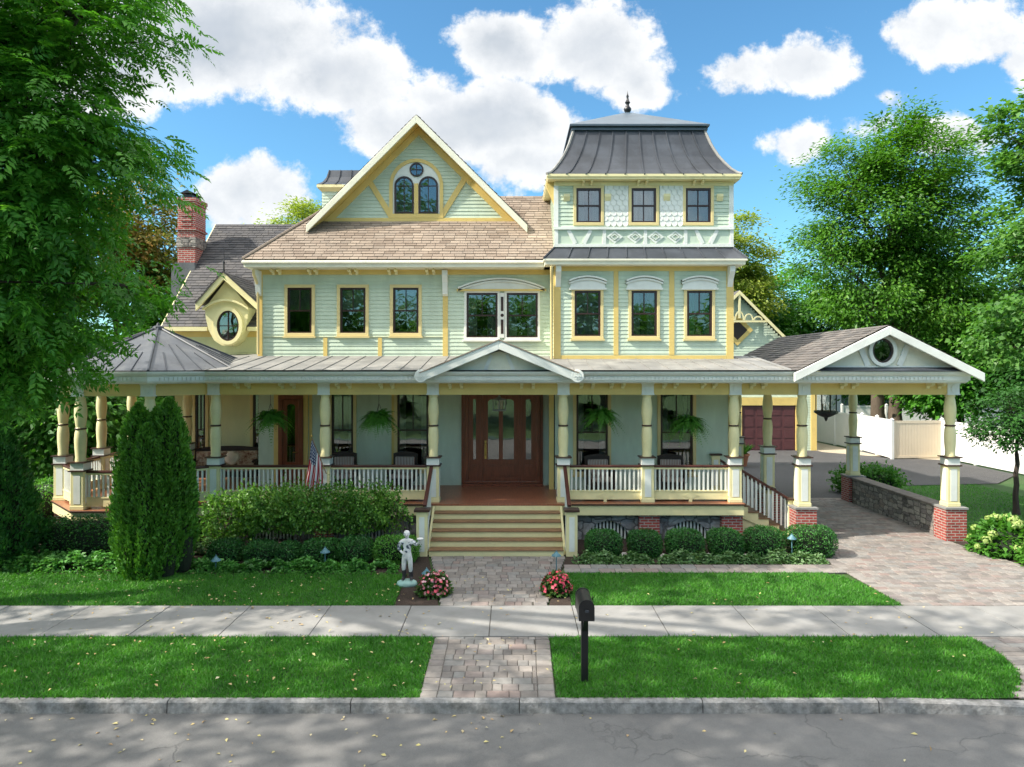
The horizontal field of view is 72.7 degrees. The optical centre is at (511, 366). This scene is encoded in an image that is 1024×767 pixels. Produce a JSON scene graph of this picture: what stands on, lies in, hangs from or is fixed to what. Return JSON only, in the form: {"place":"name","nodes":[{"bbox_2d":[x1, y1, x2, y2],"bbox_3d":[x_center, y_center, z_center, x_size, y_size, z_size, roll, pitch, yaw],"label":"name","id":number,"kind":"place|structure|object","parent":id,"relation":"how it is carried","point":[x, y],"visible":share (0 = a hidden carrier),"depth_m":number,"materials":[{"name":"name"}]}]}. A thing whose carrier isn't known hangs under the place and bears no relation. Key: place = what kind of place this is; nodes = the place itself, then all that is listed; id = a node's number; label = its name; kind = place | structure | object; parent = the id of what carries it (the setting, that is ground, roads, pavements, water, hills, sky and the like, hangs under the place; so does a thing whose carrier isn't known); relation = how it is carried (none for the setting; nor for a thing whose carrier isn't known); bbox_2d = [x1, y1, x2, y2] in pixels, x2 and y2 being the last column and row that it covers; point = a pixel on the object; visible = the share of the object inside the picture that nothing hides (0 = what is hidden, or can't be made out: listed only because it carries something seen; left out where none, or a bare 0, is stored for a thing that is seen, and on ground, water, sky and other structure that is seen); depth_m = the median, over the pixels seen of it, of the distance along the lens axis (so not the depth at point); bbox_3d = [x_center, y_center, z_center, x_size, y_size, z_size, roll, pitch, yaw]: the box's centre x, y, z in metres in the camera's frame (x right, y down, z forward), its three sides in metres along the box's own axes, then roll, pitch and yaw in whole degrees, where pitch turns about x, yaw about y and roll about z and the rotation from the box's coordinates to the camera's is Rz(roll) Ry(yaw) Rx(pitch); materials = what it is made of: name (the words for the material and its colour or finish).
{"place":"outdoors","nodes":[
{"label":"outdoors","id":0,"kind":"place"},
{"bbox_2d":[0,574,400,605],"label":"lawn","id":1,"kind":"structure","parent":0,"point":[314,604],"depth_m":14.01,"materials":[{"name":"plant"}]},
{"bbox_2d":[0,637,433,697],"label":"lawn","id":2,"kind":"structure","parent":0,"point":[279,683],"depth_m":10.42,"materials":[{"name":"plant"}]},
{"bbox_2d":[0,484,1023,699],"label":"grass","id":3,"kind":"structure","parent":2,"relation":"on","point":[982,682],"depth_m":11.02,"materials":[{"name":"plant"}]},
{"bbox_2d":[0,702,1023,766],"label":"road","id":4,"kind":"structure","parent":0,"point":[727,740],"depth_m":8.79,"materials":[{"name":"asphalt"}]},
{"bbox_2d":[1,572,992,765],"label":"fallen leaves","id":5,"kind":"object","parent":4,"relation":"on","point":[383,754],"visible":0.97,"depth_m":10.94,"materials":[{"name":"yellow plant"}]},
{"bbox_2d":[0,698,1023,715],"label":"kerb","id":6,"kind":"structure","parent":4,"relation":"on","point":[505,706],"depth_m":9.47,"materials":[{"name":"concrete"}]},
{"bbox_2d":[0,606,1023,638],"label":"sidewalk","id":7,"kind":"structure","parent":0,"point":[712,621],"depth_m":12.43,"materials":[{"name":"concrete"}]},
{"bbox_2d":[34,397,1023,700],"bbox_3d":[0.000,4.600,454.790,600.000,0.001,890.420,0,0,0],"label":"ground","id":8,"kind":"structure","parent":0,"point":[1010,479],"depth_m":16.96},
{"bbox_2d":[20,474,53,531],"bbox_3d":[-13.428,3.868,19.484,2.148,1.559,3.401,0,0,0],"label":"side hedge","id":9,"kind":"object","parent":8,"relation":"on","point":[47,490],"visible":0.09,"depth_m":19.09,"materials":[{"name":"green plant"}]},
{"bbox_2d":[3,326,163,483],"bbox_3d":[-15.785,1.676,24.656,8.881,6.312,7.048,0,0,0],"label":"broadleaf tree","id":10,"kind":"object","parent":8,"relation":"on","point":[41,445],"visible":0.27,"depth_m":23.51,"materials":[{"name":"green plant"}]},
{"bbox_2d":[0,183,176,469],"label":"broadleaf tree","id":11,"kind":"object","parent":8,"relation":"on","point":[82,297],"visible":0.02,"depth_m":30.18,"materials":[{"name":"green plant"}]},
{"bbox_2d":[0,0,226,433],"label":"locust tree","id":12,"kind":"object","parent":8,"relation":"on","point":[67,138],"visible":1,"depth_m":12.87,"materials":[{"name":"green plant"}]},
{"bbox_2d":[75,278,174,418],"bbox_3d":[-15.882,-0.038,32.839,10.611,9.448,9.051,0,0,0],"label":"broadleaf tree","id":13,"kind":"object","parent":8,"relation":"on","point":[158,399],"visible":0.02,"depth_m":31.45,"materials":[{"name":"green plant"}]},
{"bbox_2d":[74,173,207,339],"bbox_3d":[-17.616,-2.141,32.054,8.002,13.563,6.106,0,0,0],"label":"rusty tree","id":14,"kind":"object","parent":8,"relation":"on","point":[152,241],"visible":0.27,"depth_m":31.16,"materials":[{"name":"green plant"}]},
{"bbox_2d":[0,538,438,605],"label":"mulch bed","id":15,"kind":"object","parent":8,"relation":"on","point":[406,594],"visible":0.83,"depth_m":15.51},
{"bbox_2d":[0,418,52,566],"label":"yew tree","id":16,"kind":"object","parent":15,"relation":"on","point":[20,518],"visible":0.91,"depth_m":15.96,"materials":[{"name":"green plant"}]},
{"bbox_2d":[0,547,119,573],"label":"ground cover","id":17,"kind":"object","parent":15,"relation":"on","point":[38,561],"visible":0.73,"depth_m":15.57,"materials":[{"name":"green plant"}]},
{"bbox_2d":[30,513,113,556],"bbox_3d":[-10.050,4.022,16.736,2.959,1.213,1.135,0,0,0],"label":"yew hedge","id":18,"kind":"object","parent":15,"relation":"on","point":[87,535],"visible":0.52,"depth_m":16.43,"materials":[{"name":"green plant"}]},
{"bbox_2d":[105,396,201,581],"bbox_3d":[-7.959,2.605,15.472,1.860,3.934,1.892,0,0,-41],"label":"arborvitae","id":19,"kind":"object","parent":15,"relation":"on","point":[153,506],"visible":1,"depth_m":15.01,"materials":[{"name":"plant"}]},
{"bbox_2d":[204,536,245,561],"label":"boxwood shrub","id":20,"kind":"object","parent":15,"relation":"on","point":[225,549],"visible":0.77,"depth_m":16.10,"materials":[{"name":"green plant"}]},
{"bbox_2d":[197,482,268,544],"bbox_3d":[-7.009,3.748,17.175,2.053,1.649,1.543,0,0,0],"label":"privet shrub","id":21,"kind":"object","parent":15,"relation":"on","point":[215,503],"visible":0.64,"depth_m":16.91,"materials":[{"name":"green plant"}]},
{"bbox_2d":[240,537,277,563],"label":"boxwood shrub","id":22,"kind":"object","parent":15,"relation":"on","point":[263,549],"visible":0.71,"depth_m":16.09,"materials":[{"name":"green plant"}]},
{"bbox_2d":[272,538,303,561],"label":"boxwood shrub","id":23,"kind":"object","parent":15,"relation":"on","point":[288,550],"visible":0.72,"depth_m":16.09,"materials":[{"name":"green plant"}]},
{"bbox_2d":[183,555,400,573],"bbox_3d":[-5.086,4.441,15.605,5.216,0.443,0.729,0,0,0],"label":"ground cover","id":24,"kind":"object","parent":15,"relation":"on","point":[301,563],"visible":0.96,"depth_m":15.50,"materials":[{"name":"green plant"}]},
{"bbox_2d":[210,472,413,545],"bbox_3d":[-4.985,3.596,17.161,5.252,1.956,1.924,0,0,0],"label":"privet hedge","id":25,"kind":"object","parent":15,"relation":"on","point":[361,514],"visible":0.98,"depth_m":16.86,"materials":[{"name":"green plant"}]},
{"bbox_2d":[299,535,340,562],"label":"boxwood shrub","id":26,"kind":"object","parent":15,"relation":"on","point":[314,547],"visible":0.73,"depth_m":16.11,"materials":[{"name":"green plant"}]},
{"bbox_2d":[335,534,375,563],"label":"boxwood shrub","id":27,"kind":"object","parent":15,"relation":"on","point":[360,547],"visible":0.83,"depth_m":16.09,"materials":[{"name":"green plant"}]},
{"bbox_2d":[372,533,421,564],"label":"boxwood shrub","id":28,"kind":"object","parent":15,"relation":"on","point":[385,548],"visible":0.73,"depth_m":16.08,"materials":[{"name":"green plant"}]},
{"bbox_2d":[397,530,422,586],"bbox_3d":[-2.109,3.994,14.529,0.612,1.152,0.334,0,0,13],"label":"garden statue","id":29,"kind":"object","parent":15,"relation":"on","point":[406,542],"visible":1,"depth_m":14.50,"materials":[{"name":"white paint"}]},
{"bbox_2d":[414,569,453,599],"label":"begonia plant","id":30,"kind":"object","parent":15,"relation":"on","point":[436,585],"visible":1,"depth_m":13.79,"materials":[{"name":"pink plant"}]},
{"bbox_2d":[243,194,321,223],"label":"oak tree","id":31,"kind":"object","parent":8,"relation":"on","point":[309,208],"visible":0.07,"depth_m":45.00,"materials":[{"name":"green plant"}]},
{"bbox_2d":[420,637,554,698],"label":"paver walk","id":32,"kind":"structure","parent":8,"relation":"on","point":[496,663],"depth_m":10.49,"materials":[{"name":"stone"}]},
{"bbox_2d":[431,556,564,605],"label":"paver walk","id":33,"kind":"structure","parent":8,"relation":"on","point":[511,571],"depth_m":14.96,"materials":[{"name":"stone"}]},
{"bbox_2d":[44,90,984,556],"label":"house","id":34,"kind":"structure","parent":8,"relation":"on","point":[426,284],"depth_m":20.29,"materials":[{"name":"green paint"}]},
{"bbox_2d":[192,395,208,447],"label":"window","id":35,"kind":"structure","parent":34,"relation":"in","point":[200,411],"depth_m":22.47,"materials":[{"name":"glass"}]},
{"bbox_2d":[193,446,258,479],"bbox_3d":[-8.916,3.027,21.593,2.090,1.085,0.764,0,0,-6],"label":"wicker sofa","id":36,"kind":"object","parent":34,"relation":"on","point":[247,455],"visible":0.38,"depth_m":21.82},
{"bbox_2d":[213,307,242,344],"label":"window","id":37,"kind":"structure","parent":34,"relation":"in","point":[222,311],"depth_m":21.92,"materials":[{"name":"beige paint"}]},
{"bbox_2d":[250,395,258,446],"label":"window","id":38,"kind":"structure","parent":34,"relation":"in","point":[254,399],"depth_m":22.47,"materials":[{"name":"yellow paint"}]},
{"bbox_2d":[244,395,296,445],"bbox_3d":[-6.504,1.345,18.831,1.338,1.449,1.283,0,0,40],"label":"hanging fern","id":39,"kind":"object","parent":34,"relation":"hanging from","point":[270,417],"visible":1,"depth_m":18.62,"materials":[{"name":"green plant"}]},
{"bbox_2d":[274,395,307,485],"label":"side door","id":40,"kind":"structure","parent":34,"relation":"in","point":[293,450],"depth_m":20.94,"materials":[{"name":"brown wood"}]},
{"bbox_2d":[283,284,315,337],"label":"window","id":41,"kind":"structure","parent":34,"relation":"in","point":[299,299],"depth_m":20.98,"materials":[{"name":"yellow paint"}]},
{"bbox_2d":[305,434,326,493],"bbox_3d":[-5.035,2.519,17.983,0.599,1.600,0.146,0,0,-42],"label":"flag","id":42,"kind":"object","parent":34,"relation":"attached to","point":[315,471],"visible":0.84,"depth_m":17.91,"materials":[{"name":"multicoloured fabric"}]},
{"bbox_2d":[329,395,356,454],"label":"window","id":43,"kind":"structure","parent":34,"relation":"in","point":[343,415],"depth_m":21.13,"materials":[{"name":"glass"}]},
{"bbox_2d":[332,451,357,486],"bbox_3d":[-4.907,3.027,20.193,0.810,1.085,0.764,0,0,-7],"label":"wicker chair","id":44,"kind":"object","parent":34,"relation":"on","point":[344,458],"visible":0.46,"depth_m":20.40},
{"bbox_2d":[335,284,369,337],"bbox_3d":[-4.799,-1.679,21.332,1.020,1.609,0.845,0,0,0],"label":"window","id":45,"kind":"structure","parent":34,"relation":"in","point":[352,299],"depth_m":21.01,"materials":[{"name":"glass"}]},
{"bbox_2d":[353,404,402,439],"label":"hanging fern","id":46,"kind":"object","parent":34,"relation":"hanging from","point":[378,418],"visible":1,"depth_m":18.53,"materials":[{"name":"green plant"}]},
{"bbox_2d":[387,451,418,489],"bbox_3d":[-3.173,3.027,20.193,0.810,1.085,0.764,0,0,6],"label":"wicker chair","id":47,"kind":"object","parent":34,"relation":"on","point":[405,458],"visible":0.56,"depth_m":20.39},
{"bbox_2d":[389,284,422,337],"bbox_3d":[-3.202,-1.679,21.332,1.020,1.609,0.845,0,0,0],"label":"window","id":48,"kind":"structure","parent":34,"relation":"in","point":[405,299],"depth_m":21.01,"materials":[{"name":"glass"}]},
{"bbox_2d":[394,395,429,472],"bbox_3d":[-2.989,1.925,21.332,1.188,2.550,0.845,0,0,0],"label":"window","id":49,"kind":"structure","parent":34,"relation":"in","point":[411,417],"depth_m":21.14,"materials":[{"name":"glass"}]},
{"bbox_2d":[389,159,442,217],"bbox_3d":[-3.003,-5.599,21.815,1.689,1.859,0.070,0,0,0],"label":"arched window","id":50,"kind":"structure","parent":34,"relation":"in","point":[415,185],"depth_m":21.82,"materials":[{"name":"glass"}]},
{"bbox_2d":[463,291,499,340],"bbox_3d":[-0.902,-1.535,21.332,1.138,1.538,0.845,0,0,0],"label":"window","id":51,"kind":"structure","parent":34,"relation":"in","point":[481,308],"depth_m":21.13,"materials":[{"name":"white paint"}]},
{"bbox_2d":[462,395,541,486],"bbox_3d":[-0.296,2.135,20.870,2.393,2.870,0.340,0,0,0],"label":"front door","id":52,"kind":"structure","parent":34,"relation":"in","point":[481,471],"depth_m":20.95,"materials":[{"name":"brown wood"}]},
{"bbox_2d":[503,291,540,340],"bbox_3d":[0.309,-1.535,21.332,1.138,1.538,0.845,0,0,0],"label":"window","id":53,"kind":"structure","parent":34,"relation":"in","point":[521,308],"depth_m":21.13,"materials":[{"name":"glass"}]},
{"bbox_2d":[571,290,604,340],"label":"window","id":54,"kind":"structure","parent":34,"relation":"in","point":[587,305],"depth_m":20.39,"materials":[{"name":"yellow paint"}]},
{"bbox_2d":[573,185,603,224],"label":"window","id":55,"kind":"structure","parent":34,"relation":"in","point":[588,201],"depth_m":20.29,"materials":[{"name":"glass"}]},
{"bbox_2d":[573,395,610,476],"bbox_3d":[2.335,1.925,20.633,1.169,2.550,0.845,0,0,0],"label":"window","id":56,"kind":"structure","parent":34,"relation":"in","point":[595,441],"depth_m":20.43,"materials":[{"name":"glass"}]},
{"bbox_2d":[584,454,614,489],"bbox_3d":[2.478,3.027,19.593,0.810,1.085,0.764,0,0,-7],"label":"wicker chair","id":57,"kind":"object","parent":34,"relation":"on","point":[597,459],"visible":0.66,"depth_m":19.77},
{"bbox_2d":[579,402,624,433],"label":"hanging fern","id":58,"kind":"object","parent":34,"relation":"hanging from","point":[603,415],"visible":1,"depth_m":18.60,"materials":[{"name":"green plant"}]},
{"bbox_2d":[628,185,658,224],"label":"window","id":59,"kind":"structure","parent":34,"relation":"in","point":[643,201],"depth_m":20.28,"materials":[{"name":"glass"}]},
{"bbox_2d":[627,290,660,340],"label":"window","id":60,"kind":"structure","parent":34,"relation":"in","point":[643,305],"depth_m":20.34,"materials":[{"name":"glass"}]},
{"bbox_2d":[656,454,687,489],"bbox_3d":[4.497,3.027,19.593,0.810,1.085,0.764,0,0,6],"label":"wicker chair","id":61,"kind":"object","parent":34,"relation":"on","point":[669,459],"visible":0.59,"depth_m":19.78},
{"bbox_2d":[657,395,697,476],"bbox_3d":[4.801,1.925,20.633,1.194,2.550,0.845,0,0,0],"label":"window","id":62,"kind":"structure","parent":34,"relation":"in","point":[669,407],"depth_m":20.43,"materials":[{"name":"glass"}]},
{"bbox_2d":[666,409,711,446],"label":"hanging fern","id":63,"kind":"object","parent":34,"relation":"hanging from","point":[690,422],"visible":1,"depth_m":18.56,"materials":[{"name":"green plant"}]},
{"bbox_2d":[683,185,713,224],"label":"window","id":64,"kind":"structure","parent":34,"relation":"in","point":[698,200],"depth_m":20.29,"materials":[{"name":"yellow paint"}]},
{"bbox_2d":[683,290,716,340],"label":"window","id":65,"kind":"structure","parent":34,"relation":"in","point":[699,305],"depth_m":20.33,"materials":[{"name":"glass"}]},
{"bbox_2d":[868,336,896,365],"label":"window","id":66,"kind":"structure","parent":34,"relation":"in","point":[882,352],"depth_m":17.83,"materials":[{"name":"white paint"}]},
{"bbox_2d":[549,538,829,605],"bbox_3d":[4.025,4.564,15.900,6.650,0.001,5.200,0,0,0],"label":"mulch bed","id":67,"kind":"object","parent":8,"relation":"on","point":[558,601],"visible":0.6,"depth_m":16.22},
{"bbox_2d":[539,569,573,597],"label":"begonia plant","id":68,"kind":"object","parent":67,"relation":"on","point":[556,583],"visible":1,"depth_m":13.84,"materials":[{"name":"pink plant"}]},
{"bbox_2d":[583,528,623,556],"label":"boxwood shrub","id":69,"kind":"object","parent":67,"relation":"on","point":[597,540],"visible":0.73,"depth_m":16.56,"materials":[{"name":"green plant"}]},
{"bbox_2d":[626,527,663,557],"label":"boxwood shrub","id":70,"kind":"object","parent":67,"relation":"on","point":[642,541],"visible":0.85,"depth_m":16.56,"materials":[{"name":"green plant"}]},
{"bbox_2d":[663,526,705,555],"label":"boxwood shrub","id":71,"kind":"object","parent":67,"relation":"on","point":[689,540],"visible":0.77,"depth_m":16.57,"materials":[{"name":"green plant"}]},
{"bbox_2d":[571,547,829,564],"bbox_3d":[4.398,4.449,16.295,6.055,0.416,0.626,0,0,0],"label":"ground cover","id":72,"kind":"object","parent":67,"relation":"on","point":[725,556],"visible":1,"depth_m":16.19,"materials":[{"name":"green plant"}]},
{"bbox_2d":[705,525,745,555],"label":"boxwood shrub","id":73,"kind":"object","parent":67,"relation":"on","point":[722,539],"visible":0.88,"depth_m":16.57,"materials":[{"name":"green plant"}]},
{"bbox_2d":[742,524,786,556],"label":"boxwood shrub","id":74,"kind":"object","parent":67,"relation":"on","point":[761,539],"visible":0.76,"depth_m":16.57,"materials":[{"name":"green plant"}]},
{"bbox_2d":[783,523,838,557],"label":"boxwood shrub","id":75,"kind":"object","parent":67,"relation":"on","point":[814,538],"visible":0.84,"depth_m":16.56,"materials":[{"name":"green plant"}]},
{"bbox_2d":[734,207,797,320],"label":"birch tree","id":76,"kind":"object","parent":8,"relation":"on","point":[752,282],"visible":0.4,"depth_m":46.24,"materials":[{"name":"green plant"}]},
{"bbox_2d":[734,290,816,450],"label":"garage","id":77,"kind":"structure","parent":8,"relation":"on","point":[755,327],"depth_m":37.98,"materials":[{"name":"green paint"}]},
{"bbox_2d":[742,405,794,449],"bbox_3d":[14.011,3.334,38.020,2.937,2.472,0.080,0,0,0],"label":"garage door","id":78,"kind":"structure","parent":77,"relation":"in","point":[783,416],"depth_m":37.98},
{"bbox_2d":[750,253,816,335],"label":"broadleaf tree","id":79,"kind":"object","parent":8,"relation":"on","point":[779,324],"visible":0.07,"depth_m":49.83,"materials":[{"name":"green plant"}]},
{"bbox_2d":[769,239,874,335],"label":"broadleaf tree","id":80,"kind":"object","parent":8,"relation":"on","point":[810,326],"visible":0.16,"depth_m":52.09,"materials":[{"name":"green plant"}]},
{"bbox_2d":[817,415,832,443],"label":"fence","id":81,"kind":"object","parent":8,"relation":"on","point":[824,431],"visible":0.46,"depth_m":41.57,"materials":[{"name":"white plastic"}]},
{"bbox_2d":[833,409,859,446],"bbox_3d":[18.959,3.520,39.325,0.160,2.100,2.720,0,0,-5],"label":"fence","id":82,"kind":"object","parent":8,"relation":"on","point":[840,426],"visible":0.59,"depth_m":39.89,"materials":[{"name":"white plastic"}]},
{"bbox_2d":[860,412,874,452],"bbox_3d":[19.020,3.520,37.075,0.160,2.100,1.815,0,0,4],"label":"fence","id":83,"kind":"object","parent":8,"relation":"on","point":[867,431],"visible":1,"depth_m":37.20,"materials":[{"name":"white plastic"}]},
{"bbox_2d":[765,87,1016,420],"bbox_3d":[21.585,-5.312,39.937,14.729,20.135,10.672,0,0,0],"label":"ash tree","id":84,"kind":"object","parent":8,"relation":"on","point":[927,284],"visible":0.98,"depth_m":38.61,"materials":[{"name":"green plant"}]},
{"bbox_2d":[851,477,939,534],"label":"stone wall","id":85,"kind":"structure","parent":8,"relation":"on","point":[915,510],"depth_m":20.82,"materials":[{"name":"stone"}]},
{"bbox_2d":[890,418,942,458],"bbox_3d":[20.125,3.545,34.550,2.827,2.050,0.160,0,0,-6],"label":"fence","id":86,"kind":"object","parent":8,"relation":"on","point":[915,439],"visible":0.95,"depth_m":34.53,"materials":[{"name":"beige plastic"}]},
{"bbox_2d":[873,311,1022,422],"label":"broadleaf tree","id":87,"kind":"object","parent":8,"relation":"on","point":[932,406],"visible":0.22,"depth_m":37.92,"materials":[{"name":"green plant"}]},
{"bbox_2d":[941,418,973,463],"bbox_3d":[21.497,3.545,33.575,0.160,2.050,2.412,0,0,-2],"label":"fence","id":88,"kind":"object","parent":8,"relation":"on","point":[965,450],"visible":0.5,"depth_m":33.19,"materials":[{"name":"white plastic"}]},
{"bbox_2d":[923,228,1023,427],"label":"broadleaf tree","id":89,"kind":"object","parent":8,"relation":"on","point":[1018,286],"visible":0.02,"depth_m":46.01,"materials":[{"name":"green plant"}]},
{"bbox_2d":[936,79,1023,374],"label":"maple tree","id":90,"kind":"object","parent":8,"relation":"on","point":[996,347],"visible":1,"depth_m":26.22,"materials":[{"name":"green plant"}]},
{"bbox_2d":[950,320,1023,415],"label":"broadleaf tree","id":91,"kind":"object","parent":8,"relation":"on","point":[1017,378],"visible":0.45,"depth_m":35.99,"materials":[{"name":"green plant"}]},
{"bbox_2d":[955,542,1023,564],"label":"mulch bed","id":92,"kind":"object","parent":8,"relation":"on","point":[962,543],"visible":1,"depth_m":17.87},
{"bbox_2d":[962,511,1023,560],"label":"hydrangea bush","id":93,"kind":"object","parent":92,"relation":"on","point":[995,535],"visible":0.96,"depth_m":16.70,"materials":[{"name":"green plant"}]},
{"bbox_2d":[974,426,1012,471],"bbox_3d":[21.550,3.545,31.125,0.163,2.050,2.512,0,0,0],"label":"fence","id":94,"kind":"object","parent":8,"relation":"on","point":[987,457],"visible":0.45,"depth_m":31.20,"materials":[{"name":"white plastic"}]},
{"bbox_2d":[973,637,1023,698],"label":"paver apron","id":95,"kind":"object","parent":8,"relation":"on","point":[1011,649],"visible":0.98,"depth_m":11.23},
{"bbox_2d":[564,564,846,572],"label":"paver path","id":96,"kind":"structure","parent":0,"point":[737,568],"depth_m":15.70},
{"bbox_2d":[566,573,902,605],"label":"lawn","id":97,"kind":"structure","parent":0,"point":[711,599],"depth_m":14.04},
{"bbox_2d":[550,637,1019,697],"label":"lawn","id":98,"kind":"structure","parent":0,"point":[710,694],"depth_m":10.38,"materials":[{"name":"plant"}]},
{"bbox_2d":[575,587,594,682],"bbox_3d":[1.056,3.928,10.070,0.227,1.284,0.610,0,0,0],"label":"mailbox","id":99,"kind":"object","parent":98,"relation":"on","point":[584,607],"visible":1,"depth_m":10.05,"materials":[{"name":"black paint"}]},
{"bbox_2d":[744,450,1012,497],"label":"driveway asphalt","id":100,"kind":"structure","parent":0,"point":[922,471],"depth_m":30.61,"materials":[{"name":"asphalt"}]},
{"bbox_2d":[875,415,889,457],"bbox_3d":[18.882,3.520,35.325,0.160,2.100,1.717,0,0,5],"label":"fence","id":101,"kind":"object","parent":100,"relation":"on","point":[882,436],"visible":1,"depth_m":35.44,"materials":[{"name":"white plastic"}]},
{"bbox_2d":[746,498,1023,605],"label":"paver driveway","id":102,"kind":"structure","parent":0,"point":[904,564],"depth_m":16.09,"materials":[{"name":"stone"}]},
{"bbox_2d":[817,395,988,411],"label":"neighbour house","id":103,"kind":"structure","parent":0,"point":[825,399],"depth_m":58.56,"materials":[{"name":"grey"}]},
{"bbox_2d":[903,484,1023,537],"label":"lawn","id":104,"kind":"structure","parent":0,"point":[1006,488],"depth_m":24.48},
{"bbox_2d":[826,459,912,492],"bbox_3d":[13.004,4.041,25.180,3.009,1.370,1.871,0,0,0],"label":"juniper shrub","id":105,"kind":"object","parent":104,"relation":"on","point":[888,475],"visible":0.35,"depth_m":24.87,"materials":[{"name":"green plant"}]},
{"bbox_2d":[956,374,1023,514],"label":"tree","id":106,"kind":"object","parent":104,"relation":"on","point":[1015,426],"visible":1,"depth_m":21.42,"materials":[{"name":"green plant"}]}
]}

